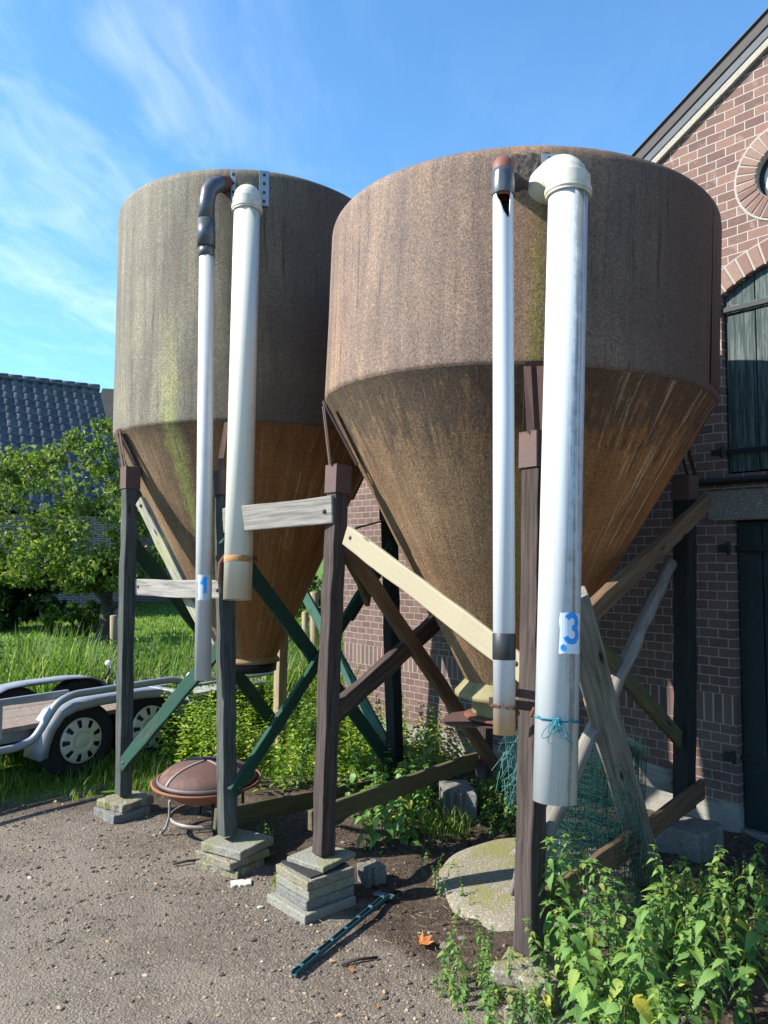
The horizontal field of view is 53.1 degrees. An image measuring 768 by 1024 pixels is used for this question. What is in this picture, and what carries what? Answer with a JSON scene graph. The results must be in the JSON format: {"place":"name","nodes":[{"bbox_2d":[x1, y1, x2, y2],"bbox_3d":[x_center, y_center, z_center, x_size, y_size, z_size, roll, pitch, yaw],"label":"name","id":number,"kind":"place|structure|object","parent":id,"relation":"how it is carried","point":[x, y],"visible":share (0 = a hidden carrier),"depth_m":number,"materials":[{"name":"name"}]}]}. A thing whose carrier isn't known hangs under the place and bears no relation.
{"place":"outdoors","nodes":[
{"label":"outdoors","id":0,"kind":"place"},
{"bbox_2d":[0,373,121,617],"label":"barn","id":1,"kind":"structure","parent":0,"point":[38,411],"depth_m":23.36,"materials":[{"name":"tile"}]},
{"bbox_2d":[101,388,172,601],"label":"shed","id":2,"kind":"structure","parent":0,"point":[107,396],"depth_m":27.75,"materials":[{"name":"brick"}]},
{"bbox_2d":[0,600,342,660],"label":"lawn grass","id":3,"kind":"structure","parent":0,"point":[149,625],"depth_m":17.25,"materials":[{"name":"plant"}]},
{"bbox_2d":[230,879,251,887],"bbox_3d":[-0.724,1.887,3.897,0.108,0.021,0.073,1,-3,-11],"label":"flat stone","id":4,"kind":"object","parent":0,"point":[240,883],"visible":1,"depth_m":3.88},
{"bbox_2d":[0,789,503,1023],"bbox_3d":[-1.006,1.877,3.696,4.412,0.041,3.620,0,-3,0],"label":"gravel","id":5,"kind":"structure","parent":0,"point":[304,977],"depth_m":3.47,"materials":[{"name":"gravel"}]},
{"bbox_2d":[0,558,767,1023],"bbox_3d":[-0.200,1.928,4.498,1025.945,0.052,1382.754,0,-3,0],"label":"ground","id":6,"kind":"structure","parent":0,"point":[42,988],"depth_m":3.46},
{"bbox_2d":[0,560,75,631],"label":"hedge shrub","id":7,"kind":"object","parent":6,"relation":"on","point":[25,605],"visible":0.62,"depth_m":16.86,"materials":[{"name":"green plant"}]},
{"bbox_2d":[41,600,100,639],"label":"hedge shrub","id":8,"kind":"object","parent":6,"relation":"on","point":[85,617],"visible":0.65,"depth_m":14.90,"materials":[{"name":"green plant"}]},
{"bbox_2d":[0,414,170,645],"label":"apple tree","id":9,"kind":"object","parent":6,"relation":"on","point":[96,573],"visible":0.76,"depth_m":14.32,"materials":[{"name":"green plant"}]},
{"bbox_2d":[59,781,114,801],"bbox_3d":[-2.060,1.970,5.404,0.016,0.057,0.502,-2,-4,32],"label":"edging strip","id":10,"kind":"object","parent":6,"relation":"on","point":[100,787],"visible":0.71,"depth_m":5.38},
{"bbox_2d":[110,615,117,649],"bbox_3d":[-3.892,1.944,11.049,0.116,0.911,0.110,0,-3,0],"label":"fence post","id":11,"kind":"object","parent":6,"relation":"on","point":[114,626],"visible":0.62,"depth_m":11.02,"materials":[{"name":"brown wood"}]},
{"bbox_2d":[93,805,150,824],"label":"concrete slab","id":12,"kind":"structure","parent":6,"relation":"on","point":[111,817],"depth_m":4.87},
{"bbox_2d":[97,790,153,813],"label":"concrete slab","id":13,"kind":"structure","parent":12,"relation":"on","point":[124,803],"depth_m":4.94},
{"bbox_2d":[0,660,273,778],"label":"flatbed trailer","id":14,"kind":"object","parent":6,"relation":"on","point":[63,725],"visible":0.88,"depth_m":5.85,"materials":[{"name":"silver metal"}]},
{"bbox_2d":[0,704,345,805],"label":"turf","id":15,"kind":"structure","parent":6,"relation":"on","point":[152,767],"depth_m":5.83,"materials":[{"name":"green plant"}]},
{"bbox_2d":[0,619,364,731],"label":"tall grass","id":16,"kind":"object","parent":6,"relation":"on","point":[70,662],"visible":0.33,"depth_m":7.92,"materials":[{"name":"plant"}]},
{"bbox_2d":[154,683,237,770],"bbox_3d":[-1.625,1.744,6.472,0.635,0.616,1.626,1,-3,-19],"label":"weed clump","id":17,"kind":"object","parent":6,"relation":"on","point":[167,748],"visible":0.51,"depth_m":6.11,"materials":[{"name":"green plant"}]},
{"bbox_2d":[150,747,261,836],"bbox_3d":[-1.085,1.695,4.705,0.666,0.502,0.666,0,-3,0],"label":"fire pit","id":18,"kind":"object","parent":6,"relation":"on","point":[189,782],"visible":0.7,"depth_m":4.52,"materials":[{"name":"metal"}]},
{"bbox_2d":[196,858,263,878],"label":"concrete slab","id":19,"kind":"structure","parent":6,"relation":"on","point":[210,867],"depth_m":4.04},
{"bbox_2d":[195,848,269,870],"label":"concrete slab","id":20,"kind":"structure","parent":19,"relation":"on","point":[226,863],"depth_m":4.05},
{"bbox_2d":[201,828,273,860],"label":"concrete slab","id":21,"kind":"structure","parent":20,"relation":"on","point":[242,844],"depth_m":4.11,"materials":[{"name":"concrete"}]},
{"bbox_2d":[113,169,403,836],"bbox_3d":[-0.974,-0.152,5.343,2.017,4.393,2.643,-1,-3,10],"label":"feed silo","id":22,"kind":"object","parent":6,"relation":"on","point":[222,308],"visible":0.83,"depth_m":4.82,"materials":[{"name":"plastic"}]},
{"bbox_2d":[294,717,316,788],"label":"nettle plant","id":23,"kind":"object","parent":6,"relation":"on","point":[300,763],"visible":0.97,"depth_m":5.55,"materials":[{"name":"green plant"}]},
{"bbox_2d":[296,575,322,618],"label":"hedge shrub","id":24,"kind":"object","parent":6,"relation":"on","point":[303,606],"visible":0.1,"depth_m":19.41,"materials":[{"name":"green plant"}]},
{"bbox_2d":[267,892,355,924],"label":"concrete slab","id":25,"kind":"structure","parent":6,"relation":"on","point":[288,907],"depth_m":3.58,"materials":[{"name":"concrete"}]},
{"bbox_2d":[276,883,353,910],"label":"concrete slab","id":26,"kind":"structure","parent":25,"relation":"on","point":[298,900],"depth_m":3.61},
{"bbox_2d":[276,873,354,900],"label":"concrete slab","id":27,"kind":"structure","parent":26,"relation":"on","point":[316,892],"depth_m":3.61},
{"bbox_2d":[276,863,353,890],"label":"concrete slab","id":28,"kind":"structure","parent":27,"relation":"on","point":[298,878],"depth_m":3.61,"materials":[{"name":"concrete"}]},
{"bbox_2d":[281,859,349,878],"bbox_3d":[-0.335,1.704,3.725,0.230,0.008,0.250,3,-4,-41],"label":"rubber mat","id":29,"kind":"object","parent":28,"relation":"on","point":[308,873],"visible":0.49,"depth_m":3.65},
{"bbox_2d":[287,846,355,872],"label":"concrete slab","id":30,"kind":"structure","parent":29,"relation":"on","point":[307,858],"depth_m":3.71,"materials":[{"name":"concrete"}]},
{"bbox_2d":[308,145,721,957],"bbox_3d":[0.703,-0.005,4.115,2.208,3.425,2.065,3,-4,-42],"label":"feed silo","id":31,"kind":"object","parent":30,"relation":"on","point":[522,387],"visible":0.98,"depth_m":3.33,"materials":[{"name":"plastic"}]},
{"bbox_2d":[492,730,517,817],"bbox_3d":[0.573,1.179,3.465,0.183,0.406,0.150,0,-3,0],"label":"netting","id":32,"kind":"object","parent":31,"relation":"hanging from","point":[510,751],"visible":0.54,"depth_m":3.45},
{"bbox_2d":[310,592,318,648],"bbox_3d":[-0.788,1.584,8.685,0.106,1.361,0.100,0,-3,0],"label":"fence post","id":33,"kind":"object","parent":6,"relation":"on","point":[313,627],"visible":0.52,"depth_m":8.66,"materials":[{"name":"brown wood"}]},
{"bbox_2d":[159,666,473,791],"bbox_3d":[-1.262,1.729,6.968,2.122,0.693,4.291,3,-4,-38],"label":"weed patch","id":34,"kind":"object","parent":6,"relation":"on","point":[301,741],"visible":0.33,"depth_m":6.07,"materials":[{"name":"green plant"}]},
{"bbox_2d":[291,891,394,976],"bbox_3d":[-0.182,1.835,3.389,0.100,0.041,0.784,-2,-4,29],"label":"steel strip","id":35,"kind":"object","parent":6,"relation":"on","point":[303,965],"visible":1,"depth_m":3.34,"materials":[{"name":"metal"}]},
{"bbox_2d":[346,752,366,792],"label":"broad leaved weed","id":36,"kind":"object","parent":6,"relation":"on","point":[353,776],"visible":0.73,"depth_m":5.28,"materials":[{"name":"green plant"}]},
{"bbox_2d":[353,789,376,849],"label":"broad leaved weed","id":37,"kind":"object","parent":6,"relation":"on","point":[369,829],"visible":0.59,"depth_m":4.39,"materials":[{"name":"green plant"}]},
{"bbox_2d":[357,859,385,887],"bbox_3d":[-0.066,1.849,3.937,0.112,0.093,0.112,2,-4,-34],"label":"rubble stone","id":38,"kind":"object","parent":6,"relation":"on","point":[371,872],"visible":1,"depth_m":3.91,"materials":[{"name":"stone"}]},
{"bbox_2d":[358,732,386,779],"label":"broad leaved weed","id":39,"kind":"object","parent":6,"relation":"on","point":[372,755],"visible":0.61,"depth_m":5.67,"materials":[{"name":"green plant"}]},
{"bbox_2d":[369,805,393,854],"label":"broad leaved weed","id":40,"kind":"object","parent":6,"relation":"on","point":[388,826],"visible":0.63,"depth_m":4.34,"materials":[{"name":"green plant"}]},
{"bbox_2d":[388,768,419,839],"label":"broad leaved weed","id":41,"kind":"object","parent":6,"relation":"on","point":[395,808],"visible":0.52,"depth_m":4.52,"materials":[{"name":"green plant"}]},
{"bbox_2d":[392,799,420,845],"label":"broad leaved weed","id":42,"kind":"object","parent":6,"relation":"on","point":[403,839],"visible":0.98,"depth_m":4.43,"materials":[{"name":"green plant"}]},
{"bbox_2d":[415,789,436,831],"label":"broad leaved weed","id":43,"kind":"object","parent":6,"relation":"on","point":[419,814],"visible":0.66,"depth_m":4.71,"materials":[{"name":"green plant"}]},
{"bbox_2d":[418,737,443,795],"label":"broad leaved weed","id":44,"kind":"object","parent":6,"relation":"on","point":[439,759],"visible":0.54,"depth_m":5.36,"materials":[{"name":"green plant"}]},
{"bbox_2d":[423,716,439,762],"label":"broad leaved weed","id":45,"kind":"object","parent":6,"relation":"on","point":[426,735],"visible":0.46,"depth_m":6.06,"materials":[{"name":"green plant"}]},
{"bbox_2d":[354,735,516,837],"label":"weeds","id":46,"kind":"object","parent":6,"relation":"on","point":[485,804],"visible":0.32,"depth_m":4.96,"materials":[{"name":"green plant"}]},
{"bbox_2d":[128,806,755,1023],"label":"leaf litter","id":47,"kind":"object","parent":6,"relation":"on","point":[285,834],"visible":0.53,"depth_m":3.57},
{"bbox_2d":[436,929,456,983],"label":"nettle plant","id":48,"kind":"object","parent":6,"relation":"on","point":[446,958],"visible":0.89,"depth_m":2.99,"materials":[{"name":"green plant"}]},
{"bbox_2d":[418,801,475,840],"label":"grass tuft","id":49,"kind":"object","parent":6,"relation":"on","point":[424,829],"visible":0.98,"depth_m":4.62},
{"bbox_2d":[446,968,463,1010],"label":"nettle plant","id":50,"kind":"object","parent":6,"relation":"on","point":[457,991],"visible":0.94,"depth_m":2.81,"materials":[{"name":"green plant"}]},
{"bbox_2d":[448,937,466,995],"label":"nettle plant","id":51,"kind":"object","parent":6,"relation":"on","point":[453,976],"visible":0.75,"depth_m":2.95,"materials":[{"name":"green plant"}]},
{"bbox_2d":[439,779,476,820],"bbox_3d":[0.479,1.883,4.999,0.226,0.206,0.307,0,-3,-3],"label":"concrete block","id":52,"kind":"object","parent":6,"relation":"on","point":[462,794],"depth_m":4.88,"materials":[{"name":"concrete"}]},
{"bbox_2d":[446,932,471,1002],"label":"nettle plant","id":53,"kind":"object","parent":6,"relation":"on","point":[464,978],"visible":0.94,"depth_m":2.88,"materials":[{"name":"green plant"}]},
{"bbox_2d":[470,915,485,984],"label":"nettle plant","id":54,"kind":"object","parent":6,"relation":"on","point":[481,971],"visible":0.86,"depth_m":3.01,"materials":[{"name":"green plant"}]},
{"bbox_2d":[472,974,500,1023],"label":"nettle plant","id":55,"kind":"object","parent":6,"relation":"on","point":[488,1006],"visible":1,"depth_m":2.62,"materials":[{"name":"green plant"}]},
{"bbox_2d":[478,954,503,1023],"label":"nettle plant","id":56,"kind":"object","parent":6,"relation":"on","point":[490,987],"visible":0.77,"depth_m":2.71,"materials":[{"name":"green plant"}]},
{"bbox_2d":[483,943,502,1007],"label":"nettle plant","id":57,"kind":"object","parent":6,"relation":"on","point":[497,985],"visible":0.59,"depth_m":2.85,"materials":[{"name":"green plant"}]},
{"bbox_2d":[504,985,521,1023],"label":"nettle plant","id":58,"kind":"object","parent":6,"relation":"on","point":[510,1020],"visible":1,"depth_m":2.60,"materials":[{"name":"green plant"}]},
{"bbox_2d":[510,985,525,1023],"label":"nettle plant","id":59,"kind":"object","parent":6,"relation":"on","point":[519,1007],"visible":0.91,"depth_m":2.65,"materials":[{"name":"green plant"}]},
{"bbox_2d":[524,987,537,1023],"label":"nettle plant","id":60,"kind":"object","parent":6,"relation":"on","point":[527,1017],"visible":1,"depth_m":2.57,"materials":[{"name":"green plant"}]},
{"bbox_2d":[436,838,641,935],"bbox_3d":[0.770,1.896,3.864,1.013,0.132,1.012,-3,1,0],"label":"well cover","id":61,"kind":"object","parent":6,"relation":"on","point":[486,871],"visible":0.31,"depth_m":3.81,"materials":[{"name":"concrete"}]},
{"bbox_2d":[580,586,664,885],"bbox_3d":[1.036,1.073,3.453,0.141,1.720,0.112,-17,24,8],"label":"leaning timber","id":62,"kind":"object","parent":61,"relation":"on","point":[601,703],"visible":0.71,"depth_m":3.32,"materials":[{"name":"wood"}]},
{"bbox_2d":[504,1004,576,1023],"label":"concrete slab","id":63,"kind":"structure","parent":6,"relation":"on","point":[557,1015],"depth_m":2.72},
{"bbox_2d":[507,984,578,1012],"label":"concrete slab","id":64,"kind":"structure","parent":63,"relation":"on","point":[557,1004],"depth_m":2.73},
{"bbox_2d":[489,948,569,1000],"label":"concrete slab","id":65,"kind":"structure","parent":64,"relation":"on","point":[516,974],"depth_m":2.78,"materials":[{"name":"concrete"}]},
{"bbox_2d":[523,917,558,1023],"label":"nettle plant","id":66,"kind":"object","parent":6,"relation":"on","point":[548,1008],"visible":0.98,"depth_m":2.69,"materials":[{"name":"green plant"}]},
{"bbox_2d":[335,823,767,1023],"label":"soil crumbs","id":67,"kind":"object","parent":6,"relation":"on","point":[461,938],"visible":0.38,"depth_m":3.81,"materials":[{"name":"soil"}]},
{"bbox_2d":[343,7,767,842],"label":"brick building","id":68,"kind":"structure","parent":6,"relation":"on","point":[709,133],"depth_m":4.78,"materials":[{"name":"red brick"},{"name":"light stone"},{"name":"painted wood"}]},
{"bbox_2d":[718,521,767,831],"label":"door","id":69,"kind":"structure","parent":68,"relation":"in","point":[752,547],"depth_m":4.63,"materials":[{"name":"green paint"}]},
{"bbox_2d":[759,159,767,195],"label":"round window","id":70,"kind":"structure","parent":68,"relation":"in","point":[763,180],"depth_m":4.69,"materials":[{"name":"black metal"}]},
{"bbox_2d":[544,833,571,952],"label":"nettle plant","id":71,"kind":"object","parent":6,"relation":"on","point":[559,861],"visible":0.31,"depth_m":3.29,"materials":[{"name":"green plant"}]},
{"bbox_2d":[553,946,576,1022],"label":"nettle plant","id":72,"kind":"object","parent":6,"relation":"on","point":[561,982],"visible":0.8,"depth_m":2.67,"materials":[{"name":"green plant"}]},
{"bbox_2d":[538,836,592,984],"bbox_3d":[0.664,1.520,2.864,0.228,0.664,0.205,-8,1,-20],"label":"nettle plant","id":73,"kind":"object","parent":6,"relation":"on","point":[575,919],"visible":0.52,"depth_m":2.82,"materials":[{"name":"green plant"}]},
{"bbox_2d":[545,833,588,963],"bbox_3d":[0.703,1.556,2.928,0.162,0.617,0.179,4,-7,-2],"label":"nettle plant","id":74,"kind":"object","parent":6,"relation":"on","point":[570,882],"visible":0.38,"depth_m":2.95,"materials":[{"name":"green plant"}]},
{"bbox_2d":[551,906,600,1023],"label":"nettle plant","id":75,"kind":"object","parent":6,"relation":"on","point":[582,996],"visible":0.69,"depth_m":2.47,"materials":[{"name":"green plant"}]},
{"bbox_2d":[540,899,628,1023],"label":"nettle plant","id":76,"kind":"object","parent":6,"relation":"on","point":[593,1006],"visible":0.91,"depth_m":2.35,"materials":[{"name":"green plant"}]},
{"bbox_2d":[558,860,612,1023],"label":"nettle plant","id":77,"kind":"object","parent":6,"relation":"on","point":[596,952],"visible":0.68,"depth_m":2.59,"materials":[{"name":"green plant"}]},
{"bbox_2d":[580,867,610,948],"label":"nettle plant","id":78,"kind":"object","parent":6,"relation":"on","point":[598,922],"visible":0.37,"depth_m":3.15,"materials":[{"name":"green plant"}]},
{"bbox_2d":[545,726,650,931],"bbox_3d":[1.012,1.469,3.643,0.477,0.859,0.521,2,-3,0],"label":"netting roll","id":79,"kind":"object","parent":6,"relation":"on","point":[604,790],"visible":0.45,"depth_m":3.53,"materials":[{"name":"green plastic"}]},
{"bbox_2d":[596,890,623,1016],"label":"nettle plant","id":80,"kind":"object","parent":6,"relation":"on","point":[602,941],"visible":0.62,"depth_m":2.64,"materials":[{"name":"green plant"}]},
{"bbox_2d":[586,858,646,1013],"bbox_3d":[0.824,1.563,2.680,0.234,0.665,0.166,0,-3,-7],"label":"nettle plant","id":81,"kind":"object","parent":6,"relation":"on","point":[620,930],"visible":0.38,"depth_m":2.69,"materials":[{"name":"green plant"}]},
{"bbox_2d":[601,867,640,987],"bbox_3d":[0.907,1.579,2.876,0.310,0.559,0.160,8,-8,-67],"label":"nettle plant","id":82,"kind":"object","parent":6,"relation":"on","point":[623,918],"visible":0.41,"depth_m":2.80,"materials":[{"name":"green plant"}]},
{"bbox_2d":[590,896,659,1023],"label":"nettle plant","id":83,"kind":"object","parent":6,"relation":"on","point":[639,1001],"visible":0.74,"depth_m":2.32,"materials":[{"name":"green plant"}]},
{"bbox_2d":[609,892,663,1023],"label":"nettle plant","id":84,"kind":"object","parent":6,"relation":"on","point":[654,919],"visible":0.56,"depth_m":2.40,"materials":[{"name":"green plant"}]},
{"bbox_2d":[615,882,670,1023],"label":"nettle plant","id":85,"kind":"object","parent":6,"relation":"on","point":[640,988],"visible":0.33,"depth_m":2.54,"materials":[{"name":"green plant"}]},
{"bbox_2d":[621,929,679,1023],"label":"nettle plant","id":86,"kind":"object","parent":6,"relation":"on","point":[639,958],"visible":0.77,"depth_m":2.26,"materials":[{"name":"green plant"}]},
{"bbox_2d":[645,983,676,1023],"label":"nettle plant","id":87,"kind":"object","parent":6,"relation":"on","point":[662,1008],"visible":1,"depth_m":2.18,"materials":[{"name":"green plant"}]},
{"bbox_2d":[647,844,676,956],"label":"nettle plant","id":88,"kind":"object","parent":6,"relation":"on","point":[664,880],"visible":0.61,"depth_m":3.22,"materials":[{"name":"green plant"}]},
{"bbox_2d":[640,856,685,951],"bbox_3d":[1.158,1.654,3.242,0.147,0.457,0.197,13,-6,-38],"label":"nettle plant","id":89,"kind":"object","parent":6,"relation":"on","point":[673,873],"visible":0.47,"depth_m":3.22,"materials":[{"name":"green plant"}]},
{"bbox_2d":[654,890,673,970],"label":"nettle plant","id":90,"kind":"object","parent":6,"relation":"on","point":[666,920],"visible":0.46,"depth_m":3.12,"materials":[{"name":"green plant"}]},
{"bbox_2d":[657,939,670,984],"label":"nettle plant","id":91,"kind":"object","parent":6,"relation":"on","point":[665,958],"visible":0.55,"depth_m":2.96,"materials":[{"name":"green plant"}]},
{"bbox_2d":[663,884,698,993],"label":"nettle plant","id":92,"kind":"object","parent":6,"relation":"on","point":[668,912],"visible":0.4,"depth_m":2.90,"materials":[{"name":"green plant"}]},
{"bbox_2d":[654,815,723,863],"bbox_3d":[1.731,1.868,4.360,0.311,0.204,0.303,3,-4,-41],"label":"concrete block","id":93,"kind":"object","parent":6,"relation":"on","point":[691,838],"depth_m":4.27,"materials":[{"name":"concrete"}]},
{"bbox_2d":[660,882,730,1022],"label":"nettle plant","id":94,"kind":"object","parent":6,"relation":"on","point":[683,952],"visible":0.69,"depth_m":2.56,"materials":[{"name":"green plant"}]},
{"bbox_2d":[662,861,728,1023],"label":"nettle plant","id":95,"kind":"object","parent":6,"relation":"on","point":[700,956],"visible":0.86,"depth_m":2.58,"materials":[{"name":"green plant"}]},
{"bbox_2d":[662,943,742,1023],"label":"nettle plant","id":96,"kind":"object","parent":6,"relation":"on","point":[707,976],"visible":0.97,"depth_m":2.21,"materials":[{"name":"green plant"}]},
{"bbox_2d":[692,868,716,971],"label":"nettle plant","id":97,"kind":"object","parent":6,"relation":"on","point":[700,915],"visible":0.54,"depth_m":3.14,"materials":[{"name":"green plant"}]},
{"bbox_2d":[684,848,727,957],"bbox_3d":[1.331,1.644,3.210,0.194,0.476,0.164,4,-3,-7],"label":"nettle plant","id":98,"kind":"object","parent":6,"relation":"on","point":[713,882],"visible":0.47,"depth_m":3.20,"materials":[{"name":"green plant"}]},
{"bbox_2d":[706,844,726,942],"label":"nettle plant","id":99,"kind":"object","parent":6,"relation":"on","point":[717,881],"visible":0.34,"depth_m":3.36,"materials":[{"name":"green plant"}]},
{"bbox_2d":[707,920,727,982],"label":"nettle plant","id":100,"kind":"object","parent":6,"relation":"on","point":[721,977],"visible":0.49,"depth_m":3.00,"materials":[{"name":"green plant"}]},
{"bbox_2d":[711,981,726,1023],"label":"nettle plant","id":101,"kind":"object","parent":6,"relation":"on","point":[719,1010],"visible":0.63,"depth_m":2.58,"materials":[{"name":"green plant"}]},
{"bbox_2d":[704,876,735,964],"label":"nettle plant","id":102,"kind":"object","parent":6,"relation":"on","point":[719,906],"visible":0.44,"depth_m":3.15,"materials":[{"name":"green plant"}]},
{"bbox_2d":[715,870,748,975],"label":"nettle plant","id":103,"kind":"object","parent":6,"relation":"on","point":[739,921],"visible":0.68,"depth_m":3.04,"materials":[{"name":"green plant"}]},
{"bbox_2d":[714,843,765,957],"bbox_3d":[1.491,1.613,3.178,0.129,0.524,0.216,1,-3,-19],"label":"nettle plant","id":104,"kind":"object","parent":6,"relation":"on","point":[752,865],"visible":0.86,"depth_m":3.15,"materials":[{"name":"green plant"}]},
{"bbox_2d":[726,889,767,1023],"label":"nettle plant","id":105,"kind":"object","parent":6,"relation":"on","point":[741,1013],"visible":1,"depth_m":2.74,"materials":[{"name":"green plant"}]},
{"bbox_2d":[741,897,767,977],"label":"nettle plant","id":106,"kind":"object","parent":6,"relation":"on","point":[751,928],"visible":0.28,"depth_m":3.04,"materials":[{"name":"green plant"}]},
{"bbox_2d":[0,0,767,392],"label":"sky","id":107,"kind":"structure","parent":0,"point":[101,101],"materials":[{"name":"blue"}]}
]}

